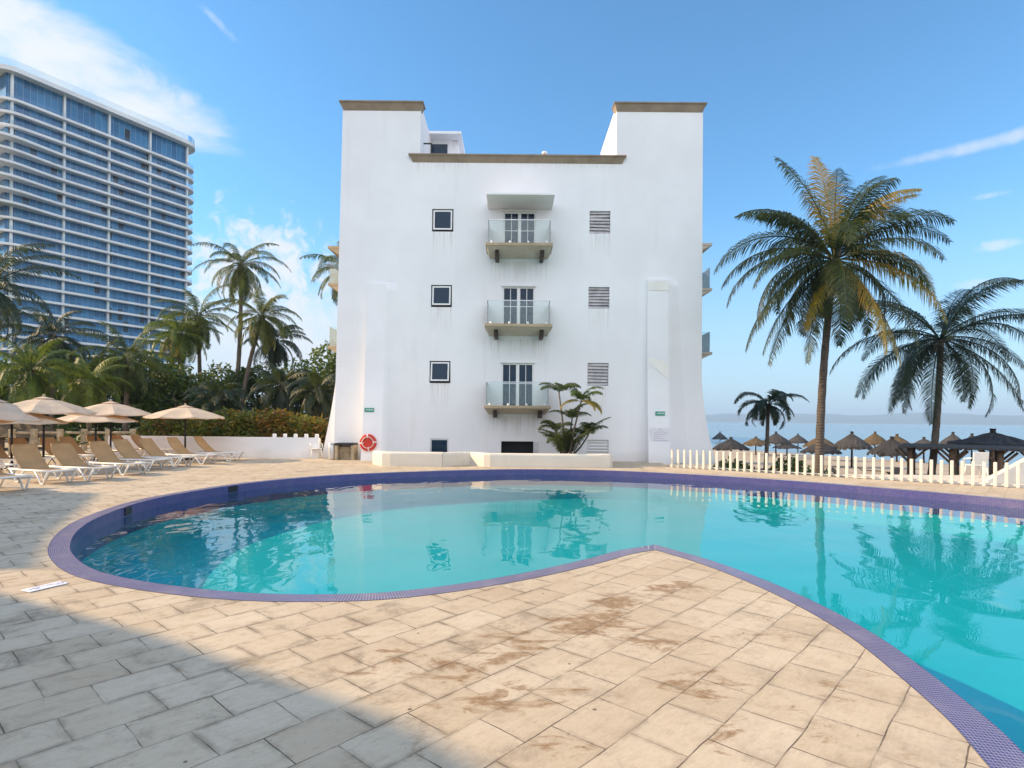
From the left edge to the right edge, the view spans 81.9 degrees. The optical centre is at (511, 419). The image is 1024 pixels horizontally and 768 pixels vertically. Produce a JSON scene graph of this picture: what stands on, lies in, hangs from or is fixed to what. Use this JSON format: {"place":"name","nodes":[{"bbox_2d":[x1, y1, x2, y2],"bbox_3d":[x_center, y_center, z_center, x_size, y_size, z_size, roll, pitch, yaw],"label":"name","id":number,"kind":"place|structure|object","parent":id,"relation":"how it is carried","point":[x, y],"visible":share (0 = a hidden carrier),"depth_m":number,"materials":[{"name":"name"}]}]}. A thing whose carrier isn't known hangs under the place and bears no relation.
{"place":"outdoors","nodes":[
{"label":"outdoors","id":0,"kind":"place"},
{"bbox_2d":[108,434,319,457],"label":"garden wall","id":1,"kind":"structure","parent":0,"point":[285,446],"depth_m":25.82,"materials":[{"name":"white paint"}]},
{"bbox_2d":[5,423,988,573],"bbox_3d":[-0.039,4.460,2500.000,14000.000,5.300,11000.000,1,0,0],"label":"ground","id":2,"kind":"structure","parent":0,"point":[868,464],"depth_m":57.57,"materials":[{"name":"beige soil"}]},
{"bbox_2d":[0,354,56,438],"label":"broadleaf tree","id":3,"kind":"object","parent":2,"relation":"on","point":[6,361],"visible":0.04,"depth_m":43.29,"materials":[{"name":"green plant"}]},
{"bbox_2d":[14,348,93,437],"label":"broadleaf tree","id":4,"kind":"object","parent":2,"relation":"on","point":[60,399],"visible":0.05,"depth_m":44.94,"materials":[{"name":"green plant"}]},
{"bbox_2d":[0,63,194,422],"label":"high-rise building","id":5,"kind":"structure","parent":2,"relation":"on","point":[96,193],"depth_m":160.29,"materials":[{"name":"blue glass"}]},
{"bbox_2d":[92,342,177,434],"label":"broadleaf tree","id":6,"kind":"object","parent":2,"relation":"on","point":[150,371],"visible":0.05,"depth_m":45.55,"materials":[{"name":"green plant"}]},
{"bbox_2d":[137,314,223,399],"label":"garden palm","id":7,"kind":"object","parent":2,"relation":"on","point":[180,345],"visible":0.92,"depth_m":44.59,"materials":[{"name":"green plant"}]},
{"bbox_2d":[154,284,238,409],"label":"garden palm","id":8,"kind":"object","parent":2,"relation":"on","point":[203,333],"visible":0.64,"depth_m":46.75,"materials":[{"name":"green plant"}]},
{"bbox_2d":[190,360,246,423],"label":"broadleaf tree","id":9,"kind":"object","parent":2,"relation":"on","point":[218,372],"visible":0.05,"depth_m":47.23,"materials":[{"name":"green plant"}]},
{"bbox_2d":[189,242,290,410],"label":"garden palm","id":10,"kind":"object","parent":2,"relation":"on","point":[242,276],"visible":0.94,"depth_m":45.78,"materials":[{"name":"green plant"}]},
{"bbox_2d":[214,288,302,412],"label":"garden palm","id":11,"kind":"object","parent":2,"relation":"on","point":[261,326],"visible":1,"depth_m":43.57,"materials":[{"name":"green plant"}]},
{"bbox_2d":[218,361,299,436],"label":"broadleaf tree","id":12,"kind":"object","parent":2,"relation":"on","point":[253,377],"visible":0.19,"depth_m":45.12,"materials":[{"name":"green plant"}]},
{"bbox_2d":[242,322,312,426],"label":"garden palm","id":13,"kind":"object","parent":2,"relation":"on","point":[278,355],"visible":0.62,"depth_m":47.65,"materials":[{"name":"green plant"}]},
{"bbox_2d":[254,357,333,433],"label":"broadleaf tree","id":14,"kind":"object","parent":2,"relation":"on","point":[286,371],"visible":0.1,"depth_m":43.36,"materials":[{"name":"green plant"}]},
{"bbox_2d":[298,241,338,305],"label":"garden palm","id":15,"kind":"object","parent":2,"relation":"on","point":[325,258],"visible":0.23,"depth_m":43.69,"materials":[{"name":"green plant"}]},
{"bbox_2d":[711,456,746,470],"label":"beach shrub","id":16,"kind":"object","parent":2,"relation":"on","point":[727,464],"visible":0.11,"depth_m":24.69,"materials":[{"name":"green plant"}]},
{"bbox_2d":[712,437,749,451],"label":"thatched parasol","id":17,"kind":"object","parent":2,"relation":"on","point":[730,444],"visible":0.98,"depth_m":54.67,"materials":[{"name":"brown wood"}]},
{"bbox_2d":[743,436,770,454],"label":"thatched parasol","id":18,"kind":"object","parent":2,"relation":"on","point":[755,441],"visible":0.78,"depth_m":71.91,"materials":[{"name":"brown wood"}]},
{"bbox_2d":[734,389,809,469],"bbox_3d":[14.416,1.121,32.880,3.906,5.640,3.776,0,0,23],"label":"young palm","id":19,"kind":"object","parent":2,"relation":"on","point":[763,407],"visible":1,"depth_m":32.65,"materials":[{"name":"green plant"}]},
{"bbox_2d":[760,431,791,456],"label":"thatched parasol","id":20,"kind":"object","parent":2,"relation":"on","point":[776,439],"visible":0.91,"depth_m":66.54,"materials":[{"name":"brown wood"}]},
{"bbox_2d":[769,455,803,472],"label":"beach shrub","id":21,"kind":"object","parent":2,"relation":"on","point":[793,465],"visible":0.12,"depth_m":24.38,"materials":[{"name":"green plant"}]},
{"bbox_2d":[773,444,801,454],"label":"thatched parasol","id":22,"kind":"object","parent":2,"relation":"on","point":[787,447],"visible":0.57,"depth_m":71.63,"materials":[{"name":"brown wood"}]},
{"bbox_2d":[788,433,807,451],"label":"thatched parasol","id":23,"kind":"object","parent":2,"relation":"on","point":[797,438],"visible":0.92,"depth_m":93.54,"materials":[{"name":"brown wood"}]},
{"bbox_2d":[802,438,832,447],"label":"thatched parasol","id":24,"kind":"object","parent":2,"relation":"on","point":[813,441],"visible":0.34,"depth_m":62.40,"materials":[{"name":"brown wood"}]},
{"bbox_2d":[800,443,841,454],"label":"thatched parasol","id":25,"kind":"object","parent":2,"relation":"on","point":[828,449],"visible":0.63,"depth_m":51.56,"materials":[{"name":"brown wood"}]},
{"bbox_2d":[714,156,957,475],"bbox_3d":[12.528,-3.429,23.100,7.682,14.576,7.403,0,0,42],"label":"coconut palm","id":26,"kind":"object","parent":2,"relation":"on","point":[832,276],"visible":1,"depth_m":22.41,"materials":[{"name":"green plant"}]},
{"bbox_2d":[832,431,872,466],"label":"thatched parasol","id":27,"kind":"object","parent":2,"relation":"on","point":[851,441],"visible":0.95,"depth_m":51.66,"materials":[{"name":"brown wood"}]},
{"bbox_2d":[864,431,885,457],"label":"thatched parasol","id":28,"kind":"object","parent":2,"relation":"on","point":[874,439],"visible":0.74,"depth_m":71.87,"materials":[{"name":"brown wood"}]},
{"bbox_2d":[867,436,917,471],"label":"thatched parasol","id":29,"kind":"object","parent":2,"relation":"on","point":[888,447],"visible":0.81,"depth_m":44.30,"materials":[{"name":"brown wood"}]},
{"bbox_2d":[888,434,908,461],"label":"thatched parasol","id":30,"kind":"object","parent":2,"relation":"on","point":[899,439],"visible":0.41,"depth_m":62.42,"materials":[{"name":"brown wood"}]},
{"bbox_2d":[829,277,1023,474],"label":"coconut palm","id":31,"kind":"object","parent":2,"relation":"on","point":[907,371],"visible":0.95,"depth_m":27.23,"materials":[{"name":"green plant"}]},
{"bbox_2d":[915,437,939,462],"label":"thatched parasol","id":32,"kind":"object","parent":2,"relation":"on","point":[923,440],"visible":0.39,"depth_m":62.57,"materials":[{"name":"brown wood"}]},
{"bbox_2d":[939,432,959,443],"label":"thatched parasol","id":33,"kind":"object","parent":2,"relation":"on","point":[952,437],"visible":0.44,"depth_m":67.14,"materials":[{"name":"brown wood"}]},
{"bbox_2d":[895,443,1023,474],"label":"beach bar","id":34,"kind":"object","parent":2,"relation":"on","point":[1000,458],"visible":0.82,"depth_m":25.52,"materials":[{"name":"brown wood"}]},
{"bbox_2d":[0,439,1023,767],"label":"pool deck","id":35,"kind":"structure","parent":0,"point":[652,659],"depth_m":4.09,"materials":[{"name":"stone"}]},
{"bbox_2d":[0,445,14,470],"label":"sun lounger","id":36,"kind":"object","parent":35,"relation":"on","point":[4,456],"visible":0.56,"depth_m":19.45,"materials":[{"name":"white plastic"}]},
{"bbox_2d":[0,360,19,402],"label":"broadleaf tree","id":37,"kind":"object","parent":35,"relation":"on","point":[4,397],"visible":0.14,"depth_m":40.28,"materials":[{"name":"green plant"}]},
{"bbox_2d":[0,469,32,489],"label":"sun lounger","id":38,"kind":"object","parent":35,"relation":"on","point":[3,476],"visible":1,"depth_m":13.81,"materials":[{"name":"white plastic"}]},
{"bbox_2d":[0,400,49,421],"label":"parasol","id":39,"kind":"object","parent":35,"relation":"on","point":[11,412],"visible":0.69,"depth_m":18.58,"materials":[{"name":"beige fabric"}]},
{"bbox_2d":[0,423,64,450],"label":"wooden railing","id":40,"kind":"object","parent":35,"relation":"on","point":[4,428],"visible":0.35,"depth_m":29.99,"materials":[{"name":"brown wood"}]},
{"bbox_2d":[8,438,56,466],"bbox_3d":[-16.200,1.118,20.049,1.815,0.992,0.694,0,0,15],"label":"sun lounger","id":41,"kind":"object","parent":35,"relation":"on","point":[19,440],"visible":0.27,"depth_m":20.23,"materials":[{"name":"brown fabric"}]},
{"bbox_2d":[0,415,68,469],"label":"parasol","id":42,"kind":"object","parent":35,"relation":"on","point":[48,420],"visible":0.31,"depth_m":19.19,"materials":[{"name":"beige fabric"}]},
{"bbox_2d":[0,242,80,348],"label":"garden palm","id":43,"kind":"object","parent":35,"relation":"on","point":[5,303],"visible":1,"depth_m":30.57,"materials":[{"name":"green plant"}]},
{"bbox_2d":[8,444,77,484],"bbox_3d":[-12.329,1.152,15.499,1.815,0.992,0.694,0,0,24],"label":"sun lounger","id":44,"kind":"object","parent":35,"relation":"on","point":[28,457],"visible":0.96,"depth_m":15.62,"materials":[{"name":"beige fabric"}]},
{"bbox_2d":[21,581,67,591],"bbox_3d":[-4.764,1.699,6.029,0.150,0.010,0.370,0,0,23],"label":"depth marker","id":45,"kind":"object","parent":35,"relation":"on","point":[44,586],"visible":1,"depth_m":6.01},
{"bbox_2d":[0,336,98,441],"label":"garden palm","id":46,"kind":"object","parent":35,"relation":"on","point":[30,385],"visible":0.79,"depth_m":32.74,"materials":[{"name":"green plant"}]},
{"bbox_2d":[13,394,96,456],"bbox_3d":[-15.965,0.360,20.114,2.792,2.501,2.792,1,0,-4],"label":"parasol","id":47,"kind":"object","parent":35,"relation":"on","point":[43,404],"visible":0.77,"depth_m":19.64,"materials":[{"name":"beige fabric"}]},
{"bbox_2d":[0,306,113,438],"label":"garden palm","id":48,"kind":"object","parent":35,"relation":"on","point":[33,338],"visible":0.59,"depth_m":39.65,"materials":[{"name":"green plant"}]},
{"bbox_2d":[39,437,94,464],"bbox_3d":[-15.793,1.121,20.921,1.815,0.992,0.694,1,0,12],"label":"sun lounger","id":49,"kind":"object","parent":35,"relation":"on","point":[49,441],"visible":0.37,"depth_m":20.96,"materials":[{"name":"beige fabric"}]},
{"bbox_2d":[8,429,135,455],"bbox_3d":[-19.279,0.992,26.033,4.567,1.180,0.309,0,0,-27],"label":"wooden railing","id":50,"kind":"object","parent":35,"relation":"on","point":[33,433],"visible":0.35,"depth_m":25.94,"materials":[{"name":"brown wood"}]},
{"bbox_2d":[58,436,96,464],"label":"sun lounger","id":51,"kind":"object","parent":35,"relation":"on","point":[75,445],"visible":0.34,"depth_m":21.98,"materials":[{"name":"beige fabric"}]},
{"bbox_2d":[48,443,118,480],"bbox_3d":[-11.975,1.155,16.469,1.815,0.992,0.694,0,0,17],"label":"sun lounger","id":52,"kind":"object","parent":35,"relation":"on","point":[66,455],"visible":0.93,"depth_m":16.54,"materials":[{"name":"beige fabric"}]},
{"bbox_2d":[37,356,134,444],"bbox_3d":[-25.830,-1.190,36.144,4.973,5.544,5.092,1,0,0],"label":"garden palm","id":53,"kind":"object","parent":35,"relation":"on","point":[90,394],"visible":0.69,"depth_m":35.81,"materials":[{"name":"green plant"}]},
{"bbox_2d":[56,415,137,460],"bbox_3d":[-16.430,0.563,23.290,2.792,2.087,2.792,0,0,16],"label":"parasol","id":54,"kind":"object","parent":35,"relation":"on","point":[95,419],"visible":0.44,"depth_m":22.46,"materials":[{"name":"beige fabric"}]},
{"bbox_2d":[46,349,157,440],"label":"broadleaf tree","id":55,"kind":"object","parent":35,"relation":"on","point":[102,426],"visible":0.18,"depth_m":41.46,"materials":[{"name":"green plant"}]},
{"bbox_2d":[64,399,150,448],"bbox_3d":[-16.267,0.382,23.919,2.792,2.453,2.792,1,0,29],"label":"parasol","id":56,"kind":"object","parent":35,"relation":"on","point":[110,407],"visible":0.69,"depth_m":23.37,"materials":[{"name":"beige fabric"}]},
{"bbox_2d":[85,435,137,458],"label":"sun lounger","id":57,"kind":"object","parent":35,"relation":"on","point":[91,438],"visible":0.22,"depth_m":23.41,"materials":[{"name":"brown fabric"}]},
{"bbox_2d":[86,441,150,475],"bbox_3d":[-11.974,1.155,17.955,1.815,0.992,0.694,1,0,18],"label":"sun lounger","id":58,"kind":"object","parent":35,"relation":"on","point":[103,452],"visible":0.94,"depth_m":18.03,"materials":[{"name":"beige fabric"}]},
{"bbox_2d":[66,321,185,435],"bbox_3d":[-25.877,-2.486,39.762,6.413,8.133,6.175,1,0,0],"label":"garden palm","id":59,"kind":"object","parent":35,"relation":"on","point":[131,373],"visible":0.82,"depth_m":39.51,"materials":[{"name":"green plant"}]},
{"bbox_2d":[112,435,149,456],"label":"sun lounger","id":60,"kind":"object","parent":35,"relation":"on","point":[121,437],"visible":0.23,"depth_m":24.63,"materials":[{"name":"brown fabric"}]},
{"bbox_2d":[113,439,171,470],"bbox_3d":[-12.335,1.152,19.637,1.815,0.992,0.694,1,0,14],"label":"sun lounger","id":61,"kind":"object","parent":35,"relation":"on","point":[126,450],"visible":0.84,"depth_m":19.71,"materials":[{"name":"beige fabric"}]},
{"bbox_2d":[118,411,167,435],"bbox_3d":[-18.153,0.670,29.477,2.741,2.254,1.779,0,0,-27],"label":"croton shrub","id":62,"kind":"object","parent":35,"relation":"on","point":[144,431],"visible":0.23,"depth_m":29.27,"materials":[{"name":"green plant"}]},
{"bbox_2d":[130,434,176,455],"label":"sun lounger","id":63,"kind":"object","parent":35,"relation":"on","point":[135,439],"visible":0.4,"depth_m":25.06,"materials":[{"name":"brown fabric"}]},
{"bbox_2d":[142,407,190,435],"bbox_3d":[-16.577,0.504,29.295,3.129,2.340,1.732,1,0,0],"label":"croton shrub","id":64,"kind":"object","parent":35,"relation":"on","point":[171,424],"visible":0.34,"depth_m":28.91,"materials":[{"name":"green plant"}]},
{"bbox_2d":[139,438,196,467],"bbox_3d":[-12.185,1.153,20.839,1.815,0.992,0.694,1,0,9],"label":"sun lounger","id":65,"kind":"object","parent":35,"relation":"on","point":[150,447],"visible":0.91,"depth_m":20.87,"materials":[{"name":"beige fabric"}]},
{"bbox_2d":[129,361,226,432],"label":"broadleaf tree","id":66,"kind":"object","parent":35,"relation":"on","point":[171,392],"visible":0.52,"depth_m":41.68,"materials":[{"name":"green plant"}]},
{"bbox_2d":[143,403,224,459],"bbox_3d":[-13.428,0.472,24.247,2.792,2.321,2.792,1,0,28],"label":"parasol","id":67,"kind":"object","parent":35,"relation":"on","point":[184,411],"visible":0.91,"depth_m":23.57,"materials":[{"name":"beige fabric"}]},
{"bbox_2d":[166,437,219,464],"bbox_3d":[-12.040,1.154,22.248,1.815,0.992,0.694,0,0,8],"label":"sun lounger","id":68,"kind":"object","parent":35,"relation":"on","point":[177,446],"visible":0.88,"depth_m":22.23,"materials":[{"name":"beige fabric"}]},
{"bbox_2d":[170,408,221,436],"bbox_3d":[-15.141,0.522,28.976,2.952,2.323,1.913,1,0,0],"label":"croton shrub","id":69,"kind":"object","parent":35,"relation":"on","point":[191,427],"visible":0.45,"depth_m":28.51,"materials":[{"name":"green plant"}]},
{"bbox_2d":[192,436,244,461],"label":"sun lounger","id":70,"kind":"object","parent":35,"relation":"on","point":[201,442],"visible":0.98,"depth_m":23.77,"materials":[{"name":"brown fabric"}]},
{"bbox_2d":[182,381,255,417],"bbox_3d":[-18.969,-0.388,37.940,4.436,4.067,4.187,1,0,0],"label":"garden palm","id":71,"kind":"object","parent":35,"relation":"on","point":[215,404],"visible":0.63,"depth_m":37.58,"materials":[{"name":"green plant"}]},
{"bbox_2d":[196,406,245,436],"bbox_3d":[-13.893,0.499,28.657,2.793,2.391,1.888,1,0,0],"label":"croton shrub","id":72,"kind":"object","parent":35,"relation":"on","point":[219,429],"visible":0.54,"depth_m":28.23,"materials":[{"name":"green plant"}]},
{"bbox_2d":[222,407,266,436],"bbox_3d":[-12.687,0.526,28.359,2.352,2.359,1.751,0,0,-24],"label":"croton shrub","id":73,"kind":"object","parent":35,"relation":"on","point":[249,430],"visible":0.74,"depth_m":28.01,"materials":[{"name":"green plant"}]},
{"bbox_2d":[250,407,298,436],"bbox_3d":[-11.253,0.542,28.209,2.650,2.352,1.818,1,0,0],"label":"croton shrub","id":74,"kind":"object","parent":35,"relation":"on","point":[272,419],"visible":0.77,"depth_m":27.86,"materials":[{"name":"green plant"}]},
{"bbox_2d":[244,362,312,416],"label":"garden palm","id":75,"kind":"object","parent":35,"relation":"on","point":[280,393],"visible":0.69,"depth_m":41.55,"materials":[{"name":"green plant"}]},
{"bbox_2d":[278,412,322,444],"bbox_3d":[-9.975,0.670,28.071,2.786,2.117,1.803,0,0,26],"label":"croton shrub","id":76,"kind":"object","parent":35,"relation":"on","point":[299,423],"visible":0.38,"depth_m":27.68,"materials":[{"name":"green plant"}]},
{"bbox_2d":[291,415,328,451],"bbox_3d":[-9.203,0.716,27.876,2.488,2.197,1.756,1,0,0],"label":"croton shrub","id":77,"kind":"object","parent":35,"relation":"on","point":[321,431],"visible":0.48,"depth_m":27.48,"materials":[{"name":"green plant"}]},
{"bbox_2d":[286,372,335,420],"bbox_3d":[-12.177,-0.693,37.035,4.107,4.776,4.198,1,0,0],"label":"garden palm","id":78,"kind":"object","parent":35,"relation":"on","point":[316,402],"visible":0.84,"depth_m":36.51,"materials":[{"name":"green plant"}]},
{"bbox_2d":[303,340,335,422],"bbox_3d":[-11.821,-1.802,40.021,5.660,7.680,4.776,1,0,0],"label":"broadleaf tree","id":79,"kind":"object","parent":35,"relation":"on","point":[331,364],"visible":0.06,"depth_m":39.66,"materials":[{"name":"green plant"}]},
{"bbox_2d":[328,442,334,459],"bbox_3d":[-7.631,1.319,25.040,0.320,0.730,0.320,1,0,0],"label":"litter bin","id":80,"kind":"object","parent":35,"relation":"on","point":[331,454],"visible":0.9,"depth_m":24.91,"materials":[{"name":"metal"}]},
{"bbox_2d":[335,443,357,459],"bbox_3d":[-7.050,1.331,25.120,0.801,0.715,0.680,1,0,0],"label":"service counter","id":81,"kind":"object","parent":35,"relation":"on","point":[346,452],"visible":1,"depth_m":25.09,"materials":[{"name":"beige stone"}]},
{"bbox_2d":[372,451,612,467],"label":"planter wall","id":82,"kind":"structure","parent":35,"relation":"on","point":[482,459],"depth_m":21.92,"materials":[{"name":"paint"}]},
{"bbox_2d":[537,382,610,453],"bbox_3d":[2.420,-0.002,23.466,2.861,3.051,3.644,1,0,0],"label":"areca palm","id":83,"kind":"object","parent":82,"relation":"in","point":[565,442],"visible":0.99,"depth_m":23.21,"materials":[{"name":"green plant"}]},
{"bbox_2d":[321,100,715,464],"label":"hotel building","id":84,"kind":"structure","parent":35,"relation":"on","point":[481,297],"depth_m":25.50,"materials":[{"name":"white paint"}]},
{"bbox_2d":[359,434,376,450],"bbox_3d":[-5.995,0.939,24.558,0.720,0.720,0.146,1,0,0],"label":"life ring","id":85,"kind":"object","parent":84,"relation":"hanging from","point":[367,444],"visible":1,"depth_m":24.53,"materials":[{"name":"red plastic"}]},
{"bbox_2d":[430,438,447,451],"bbox_3d":[-3.144,1.243,25.550,0.792,0.893,0.060,0,0,0],"label":"window","id":86,"kind":"structure","parent":84,"relation":"in","point":[436,444],"depth_m":25.54,"materials":[{"name":"glass"}]},
{"bbox_2d":[430,361,449,382],"bbox_3d":[-3.112,-2.075,25.498,0.899,0.959,0.244,0,0,0],"label":"window","id":87,"kind":"structure","parent":84,"relation":"in","point":[439,370],"depth_m":25.48,"materials":[{"name":"blue glass"}]},
{"bbox_2d":[431,285,451,306],"bbox_3d":[-3.047,-5.359,25.520,0.899,0.959,0.201,0,0,0],"label":"window","id":88,"kind":"structure","parent":84,"relation":"in","point":[440,294],"depth_m":25.50,"materials":[{"name":"blue metal"}]},
{"bbox_2d":[432,209,452,231],"bbox_3d":[-2.993,-8.633,25.540,0.921,0.981,0.159,0,0,0],"label":"window","id":89,"kind":"structure","parent":84,"relation":"in","point":[442,219],"depth_m":25.51,"materials":[{"name":"blue glass"}]},
{"bbox_2d":[500,361,534,405],"bbox_3d":[0.241,-1.577,25.535,1.525,1.901,0.170,0,0,0],"label":"balcony door","id":90,"kind":"structure","parent":84,"relation":"in","point":[519,394],"depth_m":25.59,"materials":[{"name":"white paint"}]},
{"bbox_2d":[501,285,535,323],"bbox_3d":[0.284,-4.915,25.535,1.525,1.838,0.170,0,0,0],"label":"balcony door","id":91,"kind":"structure","parent":84,"relation":"in","point":[516,312],"depth_m":25.59,"materials":[{"name":"white paint"}]},
{"bbox_2d":[502,209,536,242],"bbox_3d":[0.328,-8.200,25.535,1.525,1.750,0.170,0,0,0],"label":"balcony door","id":92,"kind":"structure","parent":84,"relation":"in","point":[515,231],"depth_m":25.59,"materials":[{"name":"white paint"}]},
{"bbox_2d":[651,428,669,441],"bbox_3d":[6.276,0.636,24.969,0.780,0.620,0.013,1,4,0],"label":"paper notice","id":93,"kind":"object","parent":84,"relation":"attached to","point":[660,434],"visible":1,"depth_m":24.96,"materials":[{"name":"white paper"}]},
{"bbox_2d":[670,449,1023,487],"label":"picket fence","id":94,"kind":"object","parent":35,"relation":"on","point":[901,478],"visible":1,"depth_m":18.68,"materials":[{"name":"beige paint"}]},
{"bbox_2d":[0,0,1023,415],"label":"sky","id":95,"kind":"structure","parent":0,"point":[927,95],"materials":[{"name":"blue"}]},
{"bbox_2d":[103,498,1023,752],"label":"pool floor","id":96,"kind":"structure","parent":0,"point":[947,610],"depth_m":11.74,"materials":[{"name":"teal paint"}]},
{"bbox_2d":[82,490,1023,571],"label":"pool lower wall","id":97,"kind":"structure","parent":96,"relation":"on","point":[106,557],"depth_m":14.74,"materials":[{"name":"blue tile"}]},
{"bbox_2d":[70,469,1023,764],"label":"pool wall","id":98,"kind":"structure","parent":97,"relation":"on","point":[90,537],"depth_m":14.88,"materials":[{"name":"blue tile"}]},
{"bbox_2d":[47,469,1023,767],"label":"pool edge tiles","id":99,"kind":"object","parent":98,"relation":"attached to","point":[991,743],"visible":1,"depth_m":5.79,"materials":[{"name":"purple tile"}]},
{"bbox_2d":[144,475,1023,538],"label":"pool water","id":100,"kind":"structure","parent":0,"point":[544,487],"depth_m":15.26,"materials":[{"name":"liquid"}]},
{"bbox_2d":[705,412,1023,424],"bbox_3d":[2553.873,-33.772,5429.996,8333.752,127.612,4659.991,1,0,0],"label":"mountains","id":101,"kind":"structure","parent":0,"point":[920,417],"depth_m":5551.02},
{"bbox_2d":[707,422,1023,467],"bbox_3d":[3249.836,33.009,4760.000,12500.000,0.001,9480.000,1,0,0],"label":"sea","id":102,"kind":"structure","parent":0,"point":[741,432],"depth_m":291.04,"materials":[{"name":"blue liquid"}]},
{"bbox_2d":[848,474,1023,486],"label":"beach terrace","id":103,"kind":"structure","parent":0,"point":[967,478],"depth_m":19.20,"materials":[{"name":"paint"}]},
{"bbox_2d":[964,452,988,477],"bbox_3d":[14.965,1.454,19.012,0.520,0.861,0.547,0,0,10],"label":"plastic chair","id":104,"kind":"object","parent":103,"relation":"on","point":[979,458],"visible":0.73,"depth_m":18.78,"materials":[{"name":"white plastic"}]},
{"bbox_2d":[986,458,1023,483],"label":"stair parapet","id":105,"kind":"structure","parent":103,"relation":"on","point":[1001,475],"depth_m":17.50,"materials":[{"name":"beige paint"}]},
{"bbox_2d":[939,428,1023,474],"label":"thatched pavilion","id":106,"kind":"structure","parent":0,"point":[992,437],"depth_m":30.32,"materials":[{"name":"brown wood"}]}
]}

